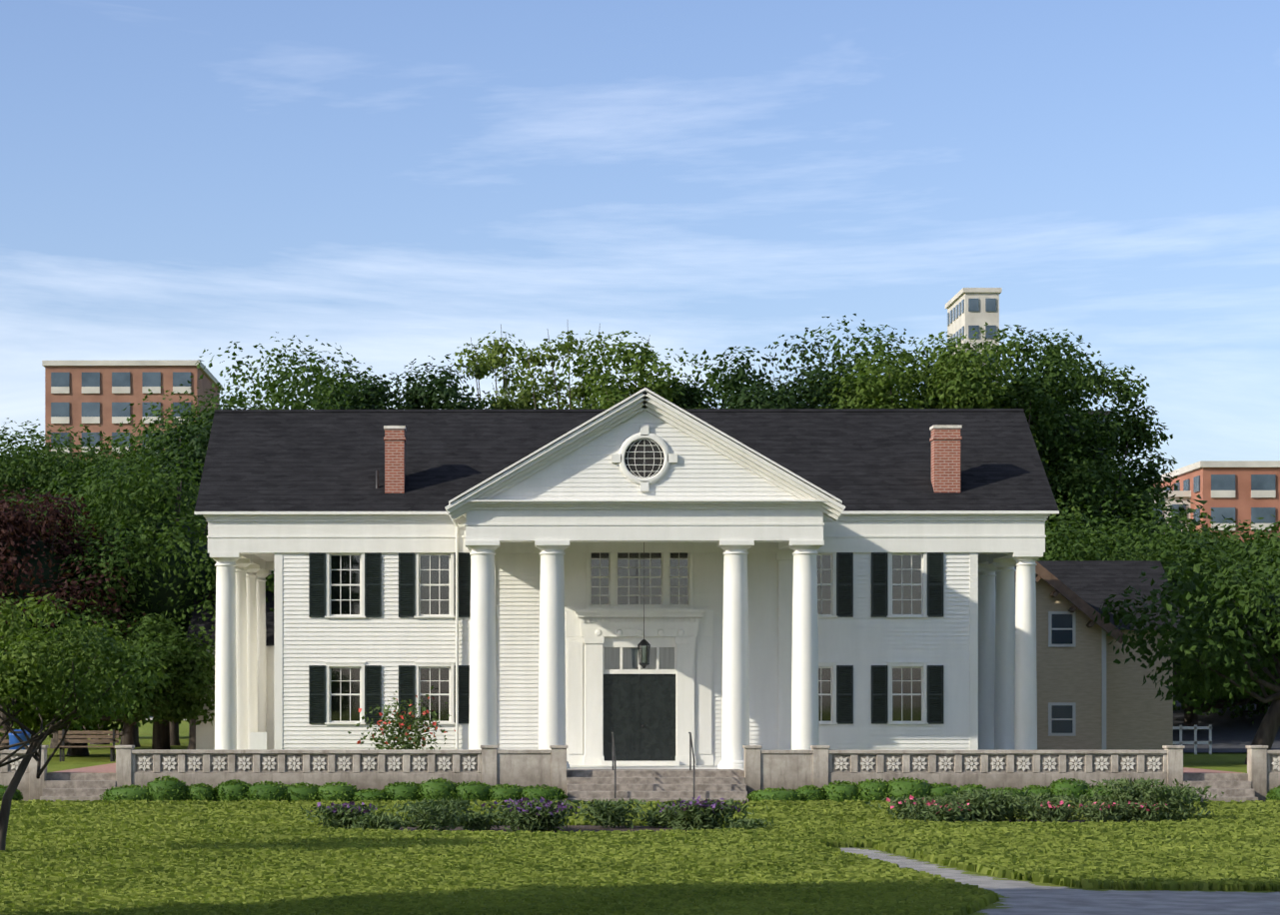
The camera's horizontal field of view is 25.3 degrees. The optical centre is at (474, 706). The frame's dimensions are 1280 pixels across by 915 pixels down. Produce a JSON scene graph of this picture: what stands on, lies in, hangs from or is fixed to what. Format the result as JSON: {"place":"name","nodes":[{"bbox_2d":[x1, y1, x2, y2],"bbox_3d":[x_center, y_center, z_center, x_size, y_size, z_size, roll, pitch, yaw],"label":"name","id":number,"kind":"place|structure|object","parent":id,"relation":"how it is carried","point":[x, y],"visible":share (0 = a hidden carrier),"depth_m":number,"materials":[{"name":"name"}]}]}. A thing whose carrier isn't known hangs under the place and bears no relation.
{"place":"outdoors","nodes":[
{"label":"outdoors","id":0,"kind":"place"},
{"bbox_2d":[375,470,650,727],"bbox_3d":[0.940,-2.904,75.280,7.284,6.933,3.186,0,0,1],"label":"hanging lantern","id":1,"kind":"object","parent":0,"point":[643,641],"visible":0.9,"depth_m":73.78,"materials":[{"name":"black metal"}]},
{"bbox_2d":[282,409,969,761],"bbox_3d":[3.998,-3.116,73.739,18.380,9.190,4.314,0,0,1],"label":"house clapboard walls","id":2,"kind":"structure","parent":0,"point":[861,640],"depth_m":75.84,"materials":[{"name":"white wood"}]},
{"bbox_2d":[308,552,943,724],"bbox_3d":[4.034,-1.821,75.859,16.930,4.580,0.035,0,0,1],"label":"window shutters","id":3,"kind":"object","parent":2,"relation":"attached to","point":[373,609],"visible":0.77,"depth_m":75.90,"materials":[{"name":"black wood"}]},
{"bbox_2d":[330,438,921,721],"bbox_3d":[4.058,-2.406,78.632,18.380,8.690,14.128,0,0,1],"label":"windows","id":4,"kind":"structure","parent":2,"relation":"in","point":[643,458],"depth_m":75.99,"materials":[{"name":"white wood"}]},
{"bbox_2d":[194,386,1058,511],"bbox_3d":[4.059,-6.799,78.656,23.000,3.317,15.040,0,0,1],"label":"house roof","id":5,"kind":"structure","parent":2,"relation":"on","point":[858,460],"depth_m":78.56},
{"bbox_2d":[383,423,961,493],"bbox_3d":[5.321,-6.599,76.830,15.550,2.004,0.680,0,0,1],"label":"chimneys","id":6,"kind":"object","parent":5,"relation":"on","point":[944,439],"visible":0.92,"depth_m":76.43,"materials":[{"name":"red brick"}]},
{"bbox_2d":[603,674,675,761],"bbox_3d":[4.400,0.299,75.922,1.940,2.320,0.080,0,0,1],"label":"front door","id":7,"kind":"structure","parent":2,"relation":"in","point":[633,703],"depth_m":75.90,"materials":[{"name":"black wood"}]},
{"bbox_2d":[330,552,921,721],"bbox_3d":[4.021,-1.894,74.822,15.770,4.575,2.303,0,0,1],"label":"window glass","id":8,"kind":"object","parent":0,"point":[640,648],"visible":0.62,"depth_m":75.94,"materials":[{"name":"grey glass"}]},
{"bbox_2d":[11,720,1247,773],"bbox_3d":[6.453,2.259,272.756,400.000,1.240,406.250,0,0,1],"label":"terrace lawn","id":9,"kind":"structure","parent":0,"point":[1229,761],"depth_m":92.09,"materials":[{"name":"green plant"}]},
{"bbox_2d":[0,729,13,747],"bbox_3d":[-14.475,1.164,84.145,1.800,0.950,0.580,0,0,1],"label":"park bench","id":10,"kind":"object","parent":9,"relation":"on","point":[5,740],"visible":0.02,"depth_m":84.39,"materials":[{"name":"brown wood"}]},
{"bbox_2d":[7,729,31,749],"bbox_3d":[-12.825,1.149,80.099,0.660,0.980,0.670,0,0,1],"label":"blue recycling bin","id":11,"kind":"object","parent":9,"relation":"on","point":[13,739],"visible":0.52,"depth_m":79.84,"materials":[{"name":"plastic"}]},
{"bbox_2d":[0,420,121,530],"bbox_3d":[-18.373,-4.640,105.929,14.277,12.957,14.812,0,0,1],"label":"tree","id":12,"kind":"object","parent":9,"relation":"on","point":[9,473],"visible":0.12,"depth_m":105.23,"materials":[{"name":"green plant"}]},
{"bbox_2d":[0,417,135,748],"bbox_3d":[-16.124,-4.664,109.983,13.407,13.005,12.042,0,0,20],"label":"tree","id":13,"kind":"object","parent":9,"relation":"on","point":[54,742],"visible":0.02,"depth_m":108.35,"materials":[{"name":"green plant"}]},
{"bbox_2d":[0,418,144,745],"bbox_3d":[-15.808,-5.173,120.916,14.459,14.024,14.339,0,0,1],"label":"tree","id":14,"kind":"object","parent":9,"relation":"on","point":[50,443],"visible":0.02,"depth_m":120.64,"materials":[{"name":"green plant"}]},
{"bbox_2d":[0,484,145,749],"bbox_3d":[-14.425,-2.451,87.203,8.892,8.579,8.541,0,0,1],"label":"tree","id":15,"kind":"object","parent":9,"relation":"on","point":[30,563],"visible":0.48,"depth_m":85.99,"materials":[{"name":"red plant"}]},
{"bbox_2d":[10,669,137,739],"bbox_3d":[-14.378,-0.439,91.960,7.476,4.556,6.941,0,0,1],"label":"tree","id":16,"kind":"object","parent":9,"relation":"on","point":[28,721],"visible":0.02,"depth_m":90.53,"materials":[{"name":"green plant"}]},
{"bbox_2d":[55,729,118,761],"bbox_3d":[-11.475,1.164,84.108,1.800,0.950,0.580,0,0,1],"label":"park bench","id":17,"kind":"object","parent":9,"relation":"on","point":[112,748],"visible":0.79,"depth_m":84.35,"materials":[{"name":"brown wood"}]},
{"bbox_2d":[1,432,186,747],"bbox_3d":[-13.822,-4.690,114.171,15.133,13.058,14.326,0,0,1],"label":"tree","id":18,"kind":"object","parent":9,"relation":"on","point":[136,736],"depth_m":113.91,"materials":[{"name":"green plant"}]},
{"bbox_2d":[2,464,204,756],"bbox_3d":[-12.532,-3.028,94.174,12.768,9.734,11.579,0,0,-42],"label":"tree","id":19,"kind":"object","parent":9,"relation":"on","point":[77,751],"depth_m":93.75,"materials":[{"name":"green plant"}]},
{"bbox_2d":[21,605,215,745],"bbox_3d":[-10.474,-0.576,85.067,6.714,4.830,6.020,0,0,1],"label":"tree","id":20,"kind":"object","parent":9,"relation":"on","point":[189,671],"visible":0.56,"depth_m":84.14,"materials":[{"name":"green plant"}]},
{"bbox_2d":[37,388,234,749],"bbox_3d":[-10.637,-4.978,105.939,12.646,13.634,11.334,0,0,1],"label":"tree","id":21,"kind":"object","parent":9,"relation":"on","point":[192,737],"visible":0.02,"depth_m":106.33,"materials":[{"name":"green plant"}]},
{"bbox_2d":[98,423,197,745],"bbox_3d":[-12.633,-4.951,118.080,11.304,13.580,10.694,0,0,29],"label":"tree","id":22,"kind":"object","parent":9,"relation":"on","point":[174,734],"depth_m":117.84,"materials":[{"name":"green plant"}]},
{"bbox_2d":[25,444,274,749],"bbox_3d":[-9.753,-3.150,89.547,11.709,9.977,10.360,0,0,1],"label":"tree","id":23,"kind":"object","parent":9,"relation":"on","point":[170,573],"visible":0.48,"depth_m":87.81,"materials":[{"name":"green plant"}]},
{"bbox_2d":[75,399,274,585],"bbox_3d":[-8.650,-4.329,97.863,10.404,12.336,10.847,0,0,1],"label":"tree","id":24,"kind":"object","parent":9,"relation":"on","point":[199,441],"visible":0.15,"depth_m":97.36,"materials":[{"name":"green plant"}]},
{"bbox_2d":[195,645,274,749],"bbox_3d":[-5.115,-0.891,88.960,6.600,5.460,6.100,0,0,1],"label":"building wall","id":25,"kind":"structure","parent":9,"relation":"on","point":[205,736],"depth_m":86.02,"materials":[{"name":"white paint"}]},
{"bbox_2d":[185,585,274,646],"bbox_3d":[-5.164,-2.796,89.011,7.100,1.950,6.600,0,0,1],"label":"rear ell roof","id":26,"kind":"structure","parent":25,"relation":"on","point":[270,628],"depth_m":87.02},
{"bbox_2d":[113,331,372,469],"bbox_3d":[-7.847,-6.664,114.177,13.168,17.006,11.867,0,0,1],"label":"tree","id":27,"kind":"object","parent":9,"relation":"on","point":[281,394],"visible":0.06,"depth_m":113.02,"materials":[{"name":"green plant"}]},
{"bbox_2d":[249,732,266,749],"bbox_3d":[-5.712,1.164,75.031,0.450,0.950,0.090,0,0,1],"label":"sign","id":28,"kind":"object","parent":9,"relation":"on","point":[258,740],"visible":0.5,"depth_m":74.99,"materials":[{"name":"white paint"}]},
{"bbox_2d":[300,369,398,409],"bbox_3d":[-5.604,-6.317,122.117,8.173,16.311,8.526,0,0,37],"label":"tree","id":29,"kind":"object","parent":9,"relation":"on","point":[379,403],"depth_m":121.14,"materials":[{"name":"green plant"}]},
{"bbox_2d":[303,353,503,409],"bbox_3d":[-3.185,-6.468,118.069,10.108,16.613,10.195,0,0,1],"label":"tree","id":30,"kind":"object","parent":9,"relation":"on","point":[419,395],"visible":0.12,"depth_m":117.23,"materials":[{"name":"green plant"}]},
{"bbox_2d":[393,394,535,409],"bbox_3d":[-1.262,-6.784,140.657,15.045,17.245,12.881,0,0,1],"label":"tree","id":31,"kind":"object","parent":9,"relation":"on","point":[451,402],"depth_m":138.01,"materials":[{"name":"green plant"}]},
{"bbox_2d":[443,323,588,409],"bbox_3d":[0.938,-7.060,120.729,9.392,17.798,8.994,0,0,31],"label":"tree","id":32,"kind":"object","parent":9,"relation":"on","point":[481,367],"visible":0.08,"depth_m":119.28,"materials":[{"name":"green plant"}]},
{"bbox_2d":[501,377,601,409],"bbox_3d":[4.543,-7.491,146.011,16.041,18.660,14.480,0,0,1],"label":"tree","id":33,"kind":"object","parent":9,"relation":"on","point":[565,395],"depth_m":145.14,"materials":[{"name":"green plant"}]},
{"bbox_2d":[477,323,687,409],"bbox_3d":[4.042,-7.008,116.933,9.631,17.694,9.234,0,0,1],"label":"tree","id":34,"kind":"object","parent":9,"relation":"on","point":[505,403],"visible":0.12,"depth_m":116.45,"materials":[{"name":"green plant"}]},
{"bbox_2d":[539,330,706,409],"bbox_3d":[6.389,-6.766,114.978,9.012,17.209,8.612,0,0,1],"label":"tree","id":35,"kind":"object","parent":9,"relation":"on","point":[629,355],"visible":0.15,"depth_m":114.91,"materials":[{"name":"green plant"}]},
{"bbox_2d":[194,387,1059,770],"bbox_3d":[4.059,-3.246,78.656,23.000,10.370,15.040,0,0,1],"label":"house trim","id":36,"kind":"structure","parent":9,"relation":"on","point":[479,524],"depth_m":75.75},
{"bbox_2d":[650,349,772,409],"bbox_3d":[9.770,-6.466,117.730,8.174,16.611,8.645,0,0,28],"label":"tree","id":37,"kind":"object","parent":9,"relation":"on","point":[693,396],"visible":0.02,"depth_m":117.68,"materials":[{"name":"green plant"}]},
{"bbox_2d":[710,327,871,408],"bbox_3d":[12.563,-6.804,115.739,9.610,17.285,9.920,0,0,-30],"label":"tree","id":38,"kind":"object","parent":9,"relation":"on","point":[782,397],"visible":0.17,"depth_m":114.71,"materials":[{"name":"green plant"}]},
{"bbox_2d":[795,313,937,408],"bbox_3d":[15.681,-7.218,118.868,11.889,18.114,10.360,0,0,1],"label":"tree","id":39,"kind":"object","parent":9,"relation":"on","point":[836,353],"visible":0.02,"depth_m":116.95,"materials":[{"name":"green plant"}]},
{"bbox_2d":[809,321,1083,555],"bbox_3d":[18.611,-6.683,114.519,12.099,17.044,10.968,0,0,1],"label":"tree","id":40,"kind":"object","parent":9,"relation":"on","point":[948,382],"visible":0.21,"depth_m":113.27,"materials":[{"name":"green plant"}]},
{"bbox_2d":[890,324,1143,560],"bbox_3d":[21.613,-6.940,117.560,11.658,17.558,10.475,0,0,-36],"label":"tree","id":41,"kind":"object","parent":9,"relation":"on","point":[1043,385],"visible":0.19,"depth_m":116.36,"materials":[{"name":"green plant"}]},
{"bbox_2d":[1003,379,1166,520],"bbox_3d":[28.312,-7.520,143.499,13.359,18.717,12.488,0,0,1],"label":"tree","id":42,"kind":"object","parent":9,"relation":"on","point":[1162,508],"depth_m":142.00,"materials":[{"name":"green plant"}]},
{"bbox_2d":[1006,327,1180,559],"bbox_3d":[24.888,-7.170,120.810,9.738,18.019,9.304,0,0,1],"label":"tree","id":43,"kind":"object","parent":9,"relation":"on","point":[1134,426],"visible":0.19,"depth_m":119.40,"materials":[{"name":"green plant"}]},
{"bbox_2d":[1015,573,1173,750],"bbox_3d":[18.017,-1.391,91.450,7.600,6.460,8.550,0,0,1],"label":"neighbour house walls","id":44,"kind":"structure","parent":9,"relation":"on","point":[1139,715],"depth_m":87.73,"materials":[{"name":"beige paint"}]},
{"bbox_2d":[995,560,1123,750],"bbox_3d":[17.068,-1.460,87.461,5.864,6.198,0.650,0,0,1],"label":"house trim","id":45,"kind":"structure","parent":44,"relation":"attached to","point":[1064,591],"depth_m":87.65,"materials":[{"name":"white wood"}]},
{"bbox_2d":[1051,614,1072,733],"bbox_3d":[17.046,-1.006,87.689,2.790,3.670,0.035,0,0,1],"label":"windows","id":46,"kind":"structure","parent":44,"relation":"in","point":[1061,637],"depth_m":87.66,"materials":[{"name":"black glass"}]},
{"bbox_2d":[995,560,1183,630],"bbox_3d":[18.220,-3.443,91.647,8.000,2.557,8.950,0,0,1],"label":"roof","id":47,"kind":"structure","parent":44,"relation":"on","point":[1094,585],"depth_m":91.06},
{"bbox_2d":[1037,479,1279,714],"bbox_3d":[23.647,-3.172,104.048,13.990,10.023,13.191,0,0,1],"label":"tree","id":48,"kind":"object","parent":9,"relation":"on","point":[1055,550],"visible":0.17,"depth_m":102.21,"materials":[{"name":"green plant"}]},
{"bbox_2d":[1101,494,1233,560],"bbox_3d":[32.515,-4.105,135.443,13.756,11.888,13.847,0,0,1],"label":"tree","id":49,"kind":"object","parent":9,"relation":"on","point":[1176,519],"depth_m":133.73,"materials":[{"name":"green plant"}]},
{"bbox_2d":[1092,520,1279,764],"bbox_3d":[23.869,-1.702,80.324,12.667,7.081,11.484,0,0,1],"label":"tree","id":50,"kind":"object","parent":9,"relation":"on","point":[1235,626],"visible":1,"depth_m":79.94,"materials":[{"name":"green plant"}]},
{"bbox_2d":[1101,517,1279,726],"bbox_3d":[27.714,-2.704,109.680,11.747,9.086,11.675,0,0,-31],"label":"tree","id":51,"kind":"object","parent":9,"relation":"on","point":[1191,719],"visible":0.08,"depth_m":108.81,"materials":[{"name":"green plant"}]},
{"bbox_2d":[1173,725,1212,754],"bbox_3d":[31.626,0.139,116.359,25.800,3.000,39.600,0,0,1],"label":"fence","id":52,"kind":"object","parent":9,"relation":"on","point":[1195,742],"visible":0.17,"depth_m":96.64,"materials":[{"name":"grey metal"}]},
{"bbox_2d":[1173,695,1279,752],"bbox_3d":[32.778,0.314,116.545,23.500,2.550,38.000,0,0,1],"label":"road ramp","id":53,"kind":"structure","parent":9,"relation":"on","point":[1234,734],"depth_m":106.93,"materials":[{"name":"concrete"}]},
{"bbox_2d":[1173,517,1279,715],"bbox_3d":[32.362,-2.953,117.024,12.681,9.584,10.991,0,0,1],"label":"tree","id":54,"kind":"object","parent":9,"relation":"on","point":[1265,543],"depth_m":116.86,"materials":[{"name":"green plant"}]},
{"bbox_2d":[1177,514,1279,724],"bbox_3d":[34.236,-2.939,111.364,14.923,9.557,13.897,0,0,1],"label":"tree","id":55,"kind":"object","parent":9,"relation":"on","point":[1236,712],"visible":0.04,"depth_m":109.88,"materials":[{"name":"green plant"}]},
{"bbox_2d":[1208,517,1276,561],"bbox_3d":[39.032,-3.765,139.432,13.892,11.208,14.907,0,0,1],"label":"tree","id":56,"kind":"object","parent":9,"relation":"on","point":[1239,529],"depth_m":138.14,"materials":[{"name":"green plant"}]},
{"bbox_2d":[0,0,1279,485],"label":"sky","id":57,"kind":"structure","parent":0,"point":[393,184],"materials":[{"name":"blue"}]},
{"bbox_2d":[47,763,1243,773],"bbox_3d":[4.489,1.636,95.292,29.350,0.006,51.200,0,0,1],"label":"brick path","id":58,"kind":"structure","parent":0,"point":[108,768],"depth_m":71.86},
{"bbox_2d":[840,848,1279,914],"bbox_3d":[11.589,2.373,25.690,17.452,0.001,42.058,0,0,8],"label":"gravel path","id":59,"kind":"structure","parent":0,"point":[1026,898],"depth_m":34.85,"materials":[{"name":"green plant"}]},
{"label":"lawn","id":60,"kind":"structure","parent":0,"visible":0},
{"bbox_2d":[0,590,171,850],"bbox_3d":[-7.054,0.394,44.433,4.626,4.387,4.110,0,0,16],"label":"tree","id":61,"kind":"object","parent":60,"relation":"on","point":[24,668],"visible":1,"depth_m":44.08,"materials":[{"name":"green plant"}]},
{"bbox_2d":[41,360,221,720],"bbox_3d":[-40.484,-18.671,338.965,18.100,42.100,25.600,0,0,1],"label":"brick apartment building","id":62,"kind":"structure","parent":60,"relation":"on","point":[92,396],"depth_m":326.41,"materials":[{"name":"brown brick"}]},
{"bbox_2d":[0,799,1279,914],"bbox_3d":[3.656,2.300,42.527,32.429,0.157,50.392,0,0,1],"label":"lawn grass tufts","id":63,"kind":"object","parent":60,"relation":"on","point":[169,857],"visible":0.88,"depth_m":41.49,"materials":[{"name":"green plant"}]},
{"bbox_2d":[0,745,1279,802],"bbox_3d":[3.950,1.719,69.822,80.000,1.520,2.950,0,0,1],"label":"terrace wall","id":64,"kind":"structure","parent":60,"relation":"on","point":[815,765],"depth_m":69.31,"materials":[{"name":"stone"}]},
{"bbox_2d":[9,755,1279,771],"bbox_3d":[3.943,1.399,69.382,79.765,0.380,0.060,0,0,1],"label":"terrace wall rosettes","id":65,"kind":"object","parent":64,"relation":"attached to","point":[997,758],"visible":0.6,"depth_m":69.41,"materials":[{"name":"stone"}]},
{"bbox_2d":[611,732,695,798],"bbox_3d":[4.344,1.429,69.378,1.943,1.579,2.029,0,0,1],"label":"handrails","id":66,"kind":"object","parent":64,"relation":"on","point":[690,746],"visible":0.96,"depth_m":68.99,"materials":[{"name":"metal"}]},
{"bbox_2d":[0,775,1279,803],"bbox_3d":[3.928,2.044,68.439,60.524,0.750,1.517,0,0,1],"label":"boxwood hedge","id":67,"kind":"object","parent":60,"relation":"on","point":[170,788],"visible":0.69,"depth_m":68.11,"materials":[{"name":"green plant"}]},
{"bbox_2d":[395,820,1124,833],"bbox_3d":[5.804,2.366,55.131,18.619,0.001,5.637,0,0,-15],"label":"flowers","id":68,"kind":"object","parent":60,"relation":"on","point":[582,828],"visible":0.02,"depth_m":54.89,"materials":[{"name":"purple plant"}]},
{"bbox_2d":[299,685,1224,832],"bbox_3d":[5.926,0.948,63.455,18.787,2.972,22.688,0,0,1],"label":"perennial plants","id":69,"kind":"object","parent":60,"relation":"on","point":[1145,802],"visible":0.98,"depth_m":55.92,"materials":[{"name":"green plant"}]},
{"bbox_2d":[945,287,1002,382],"bbox_3d":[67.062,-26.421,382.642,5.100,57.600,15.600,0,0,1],"label":"city tower","id":70,"kind":"structure","parent":60,"relation":"on","point":[970,309],"depth_m":375.14,"materials":[{"name":"concrete"}]},
{"bbox_2d":[1065,410,1114,433],"bbox_3d":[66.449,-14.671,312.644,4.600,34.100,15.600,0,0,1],"label":"city glass tower","id":71,"kind":"structure","parent":60,"relation":"on","point":[1098,416],"depth_m":304.84,"materials":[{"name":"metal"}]},
{"bbox_2d":[1153,490,1191,530],"bbox_3d":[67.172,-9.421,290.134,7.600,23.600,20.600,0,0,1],"label":"building","id":72,"kind":"structure","parent":60,"relation":"on","point":[1185,495],"depth_m":279.98,"materials":[{"name":"concrete"}]},
{"bbox_2d":[1153,460,1279,542],"bbox_3d":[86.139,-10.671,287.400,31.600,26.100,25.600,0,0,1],"label":"brick building","id":73,"kind":"structure","parent":60,"relation":"on","point":[1243,491],"depth_m":275.02,"materials":[{"name":"brick"}]}
]}

